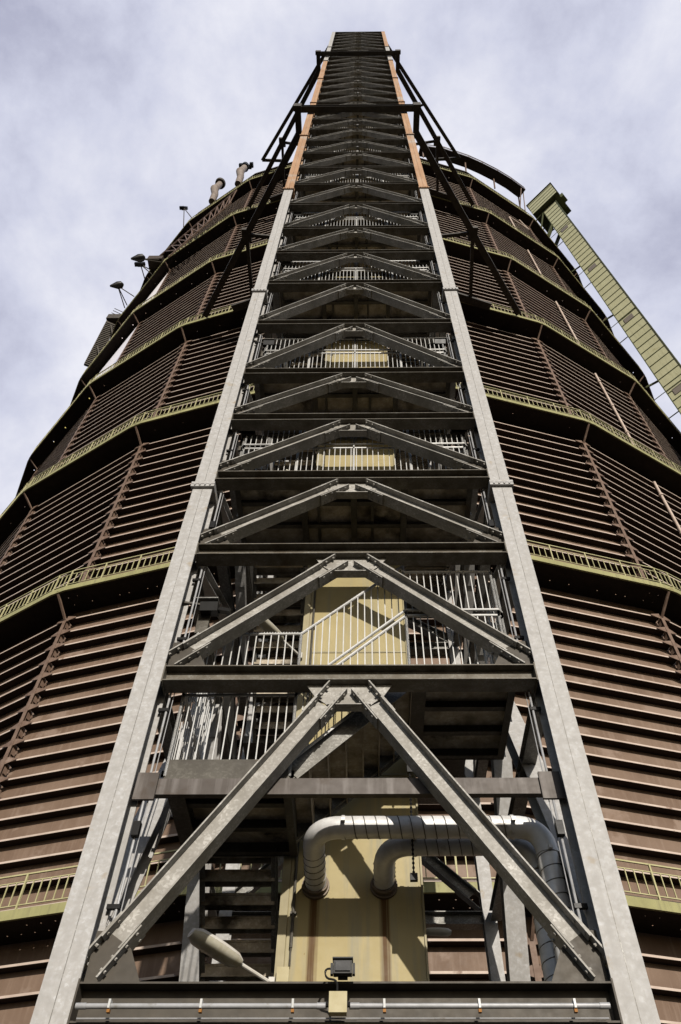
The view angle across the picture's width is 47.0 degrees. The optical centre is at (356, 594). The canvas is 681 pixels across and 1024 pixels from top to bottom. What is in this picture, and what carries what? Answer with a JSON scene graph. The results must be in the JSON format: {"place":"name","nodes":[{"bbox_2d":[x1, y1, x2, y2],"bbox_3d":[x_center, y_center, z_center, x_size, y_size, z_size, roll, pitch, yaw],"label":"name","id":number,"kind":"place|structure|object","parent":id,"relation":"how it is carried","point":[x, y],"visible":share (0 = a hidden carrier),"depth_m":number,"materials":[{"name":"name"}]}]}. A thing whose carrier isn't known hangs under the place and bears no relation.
{"place":"outdoors","nodes":[
{"label":"outdoors","id":0,"kind":"place"},
{"bbox_2d":[0,0,680,514],"label":"sky","id":1,"kind":"structure","parent":0,"point":[116,116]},
{"label":"ground","id":2,"kind":"structure","parent":0,"visible":0},
{"bbox_2d":[0,158,680,1023],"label":"gas holder","id":3,"kind":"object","parent":2,"relation":"on","point":[588,432],"visible":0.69,"depth_m":38.18,"materials":[{"name":"brown paint"}]},
{"bbox_2d":[65,328,135,427],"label":"banner","id":4,"kind":"object","parent":3,"relation":"attached to","point":[114,358],"visible":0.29,"depth_m":71.64,"materials":[{"name":"white fabric"}]},
{"bbox_2d":[84,308,121,366],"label":"escape stair","id":5,"kind":"object","parent":3,"relation":"attached to","point":[103,339],"visible":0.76,"depth_m":101.12,"materials":[{"name":"metal"}]},
{"bbox_2d":[110,281,133,307],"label":"outrigger lamp","id":6,"kind":"object","parent":3,"relation":"attached to","point":[118,285],"visible":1,"depth_m":88.07,"materials":[{"name":"metal"}]},
{"bbox_2d":[134,262,151,278],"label":"outrigger lamp","id":7,"kind":"object","parent":3,"relation":"attached to","point":[140,264],"visible":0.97,"depth_m":86.24,"materials":[{"name":"metal"}]},
{"bbox_2d":[122,273,167,338],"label":"banner","id":8,"kind":"object","parent":3,"relation":"attached to","point":[154,292],"visible":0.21,"depth_m":83.88,"materials":[{"name":"white fabric"}]},
{"bbox_2d":[131,254,161,262],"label":"outrigger lamp","id":9,"kind":"object","parent":3,"relation":"attached to","point":[139,258],"visible":1,"depth_m":83.66,"materials":[{"name":"metal"}]},
{"bbox_2d":[179,206,191,226],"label":"outrigger lamp","id":10,"kind":"object","parent":3,"relation":"attached to","point":[185,208],"visible":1,"depth_m":105.46,"materials":[{"name":"metal"}]},
{"bbox_2d":[148,189,236,269],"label":"truss walkway","id":11,"kind":"structure","parent":3,"relation":"attached to","point":[152,265],"depth_m":86.52,"materials":[{"name":"brown paint"}]},
{"bbox_2d":[209,177,225,204],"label":"vent pipe","id":12,"kind":"object","parent":3,"relation":"on","point":[218,185],"visible":0.99,"depth_m":100.96,"materials":[{"name":"metal"}]},
{"bbox_2d":[235,162,253,185],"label":"vent pipe","id":13,"kind":"object","parent":3,"relation":"on","point":[243,168],"visible":0.97,"depth_m":99.77,"materials":[{"name":"metal"}]},
{"bbox_2d":[419,144,525,210],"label":"roof walkway","id":14,"kind":"structure","parent":3,"relation":"on","point":[492,173],"depth_m":101.03,"materials":[{"name":"brown paint"}]},
{"bbox_2d":[30,31,660,1023],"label":"stair tower","id":15,"kind":"structure","parent":2,"relation":"on","point":[270,801],"depth_m":13.44,"materials":[{"name":"metal"}]},
{"bbox_2d":[75,998,326,1013],"bbox_3d":[-1.535,4.060,7.710,2.480,0.120,0.076,0,-50,0],"label":"conduit pipe","id":16,"kind":"object","parent":15,"relation":"attached to","point":[110,1005],"visible":1,"depth_m":7.70,"materials":[{"name":"white plastic"}]},
{"bbox_2d":[182,597,230,634],"bbox_3d":[-2.571,0.341,13.120,0.859,0.642,0.325,0,-50,0],"label":"floodlight","id":17,"kind":"object","parent":15,"relation":"attached to","point":[209,607],"visible":0.84,"depth_m":13.19,"materials":[{"name":"grey metal"}]},
{"bbox_2d":[106,125,313,920],"bbox_3d":[-2.712,-13.301,29.218,0.171,54.100,0.107,0,-50,0],"label":"cable conduit","id":18,"kind":"object","parent":15,"relation":"attached to","point":[134,834],"visible":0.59,"depth_m":11.27,"materials":[{"name":"grey metal"}]},
{"bbox_2d":[228,429,264,451],"bbox_3d":[-2.554,-3.546,17.781,0.859,0.642,0.325,0,-50,0],"label":"floodlight","id":19,"kind":"object","parent":15,"relation":"attached to","point":[250,434],"visible":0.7,"depth_m":17.84,"materials":[{"name":"grey metal"}]},
{"bbox_2d":[253,338,281,356],"bbox_3d":[-2.539,-6.885,21.786,0.859,0.642,0.325,0,-50,0],"label":"floodlight","id":20,"kind":"object","parent":15,"relation":"attached to","point":[265,342],"visible":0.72,"depth_m":21.86,"materials":[{"name":"grey metal"}]},
{"bbox_2d":[274,261,296,273],"bbox_3d":[-2.519,-11.358,27.149,0.859,0.642,0.325,0,-50,0],"label":"floodlight","id":21,"kind":"object","parent":15,"relation":"attached to","point":[286,263],"visible":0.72,"depth_m":27.21,"materials":[{"name":"grey metal"}]},
{"bbox_2d":[287,212,306,220],"bbox_3d":[-2.501,-15.481,32.094,0.859,0.642,0.325,0,-50,0],"label":"floodlight","id":22,"kind":"object","parent":15,"relation":"attached to","point":[298,214],"visible":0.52,"depth_m":32.15,"materials":[{"name":"grey metal"}]},
{"bbox_2d":[326,991,349,1015],"bbox_3d":[-0.185,4.027,7.701,0.240,0.198,0.103,0,-50,0],"label":"junction box","id":23,"kind":"object","parent":15,"relation":"attached to","point":[337,1004],"visible":1,"depth_m":7.66,"materials":[{"name":"beige plastic"}]},
{"bbox_2d":[76,1017,608,1019],"bbox_3d":[-0.144,4.170,7.696,5.240,0.014,0.016,0,-50,0],"label":"cable","id":24,"kind":"object","parent":15,"relation":"attached to","point":[319,1018],"visible":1,"depth_m":7.69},
{"bbox_2d":[330,957,354,979],"bbox_3d":[-0.143,3.831,8.017,0.250,0.163,0.170,0,-50,0],"label":"floodlight","id":25,"kind":"object","parent":15,"relation":"attached to","point":[342,968],"visible":1,"depth_m":7.97,"materials":[{"name":"black metal"}]},
{"bbox_2d":[324,968,337,990],"bbox_3d":[-0.250,3.866,7.865,0.130,0.291,0.116,34,-58,-25],"label":"cable","id":26,"kind":"object","parent":25,"relation":"attached to","point":[332,979],"visible":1,"depth_m":7.84,"materials":[{"name":"black rubber"}]},
{"bbox_2d":[406,723,417,881],"bbox_3d":[0.767,2.906,11.340,0.120,2.700,0.080,0,-50,0],"label":"hanger rod","id":27,"kind":"object","parent":15,"relation":"hanging from","point":[413,876],"visible":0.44,"depth_m":10.62,"materials":[{"name":"black metal"}]},
{"bbox_2d":[406,211,424,215],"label":"floodlight","id":28,"kind":"object","parent":15,"relation":"attached to","point":[413,213],"visible":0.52,"depth_m":32.12,"materials":[{"name":"grey metal"}]},
{"bbox_2d":[414,260,436,272],"bbox_3d":[2.420,-11.380,27.112,0.859,0.642,0.325,0,-50,0],"label":"floodlight","id":29,"kind":"object","parent":15,"relation":"attached to","point":[423,263],"visible":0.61,"depth_m":27.17,"materials":[{"name":"grey metal"}]},
{"bbox_2d":[427,337,455,354],"bbox_3d":[2.400,-6.907,21.749,0.859,0.642,0.325,0,-50,0],"label":"floodlight","id":30,"kind":"object","parent":15,"relation":"attached to","point":[440,341],"visible":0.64,"depth_m":21.83,"materials":[{"name":"grey metal"}]},
{"bbox_2d":[442,427,477,450],"bbox_3d":[2.385,-3.568,17.744,0.859,0.642,0.325,0,-50,0],"label":"railing","id":31,"kind":"object","parent":15,"relation":"attached to","point":[454,433],"visible":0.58,"depth_m":17.80,"materials":[{"name":"grey metal"}]},
{"bbox_2d":[349,998,610,1013],"bbox_3d":[1.205,4.048,7.690,2.560,0.120,0.076,0,-50,0],"label":"conduit pipe","id":32,"kind":"object","parent":15,"relation":"attached to","point":[480,1006],"visible":1,"depth_m":7.68,"materials":[{"name":"white plastic"}]},
{"bbox_2d":[401,125,587,920],"bbox_3d":[2.626,-13.325,29.178,0.171,54.100,0.107,0,-50,0],"label":"cable conduit","id":33,"kind":"object","parent":15,"relation":"attached to","point":[560,833],"visible":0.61,"depth_m":11.22,"materials":[{"name":"grey metal"}]},
{"bbox_2d":[274,277,429,980],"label":"lift shaft","id":34,"kind":"object","parent":2,"relation":"on","point":[349,914],"visible":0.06,"depth_m":11.56,"materials":[{"name":"beige metal"}]},
{"bbox_2d":[188,928,274,980],"bbox_3d":[-1.605,4.737,10.171,1.317,0.447,0.329,30,-56,-22],"label":"luminaire","id":35,"kind":"object","parent":34,"relation":"attached to","point":[211,945],"visible":0.98,"depth_m":10.04,"materials":[{"name":"beige metal"}]},
{"bbox_2d":[259,619,302,659],"bbox_3d":[-1.480,0.797,14.801,0.230,0.347,1.266,-36,-59,26],"label":"luminaire","id":36,"kind":"object","parent":34,"relation":"attached to","point":[268,626],"visible":0.59,"depth_m":14.70,"materials":[{"name":"grey metal"}]},
{"bbox_2d":[276,967,288,980],"bbox_3d":[-0.976,5.040,10.326,0.162,0.212,0.100,0,-50,0],"label":"junction box","id":37,"kind":"object","parent":34,"relation":"attached to","point":[282,974],"visible":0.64,"depth_m":10.30,"materials":[{"name":"beige plastic"}]},
{"bbox_2d":[289,278,337,966],"bbox_3d":[-0.822,-12.681,31.648,0.080,55.150,0.067,0,-50,0],"label":"conduit pipe","id":38,"kind":"object","parent":34,"relation":"attached to","point":[292,913],"visible":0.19,"depth_m":11.54,"materials":[{"name":"metal"}]},
{"bbox_2d":[426,927,450,936],"bbox_3d":[1.163,4.959,11.527,0.451,0.140,0.170,0,-50,0],"label":"luminaire","id":39,"kind":"object","parent":34,"relation":"attached to","point":[438,931],"visible":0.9,"depth_m":11.47,"materials":[{"name":"white plastic"}]},
{"bbox_2d":[302,815,571,962],"bbox_3d":[0.768,5.729,7.875,3.733,7.965,1.291,-16,-52,13],"label":"air duct","id":40,"kind":"object","parent":2,"relation":"on","point":[536,834],"visible":0.76,"depth_m":10.60,"materials":[{"name":"metal"}]},
{"bbox_2d":[370,839,556,980],"bbox_3d":[1.293,6.032,8.125,2.568,7.963,0.894,-15,-52,12],"label":"air duct","id":41,"kind":"object","parent":2,"relation":"on","point":[383,882],"visible":0.55,"depth_m":10.87,"materials":[{"name":"metal"}]},
{"bbox_2d":[526,182,680,418],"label":"green tower","id":42,"kind":"structure","parent":2,"relation":"on","point":[548,208],"depth_m":80.86,"materials":[{"name":"metal"}]},
{"bbox_2d":[588,263,596,271],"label":"window","id":43,"kind":"structure","parent":42,"relation":"in","point":[590,268],"depth_m":87.67,"materials":[{"name":"grey glass"}]},
{"bbox_2d":[623,313,633,322],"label":"window","id":44,"kind":"structure","parent":42,"relation":"in","point":[630,316],"depth_m":75.80,"materials":[{"name":"grey glass"}]},
{"bbox_2d":[672,383,680,394],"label":"window","id":45,"kind":"structure","parent":42,"relation":"in","point":[677,389],"depth_m":63.97,"materials":[{"name":"grey glass"}]}
]}

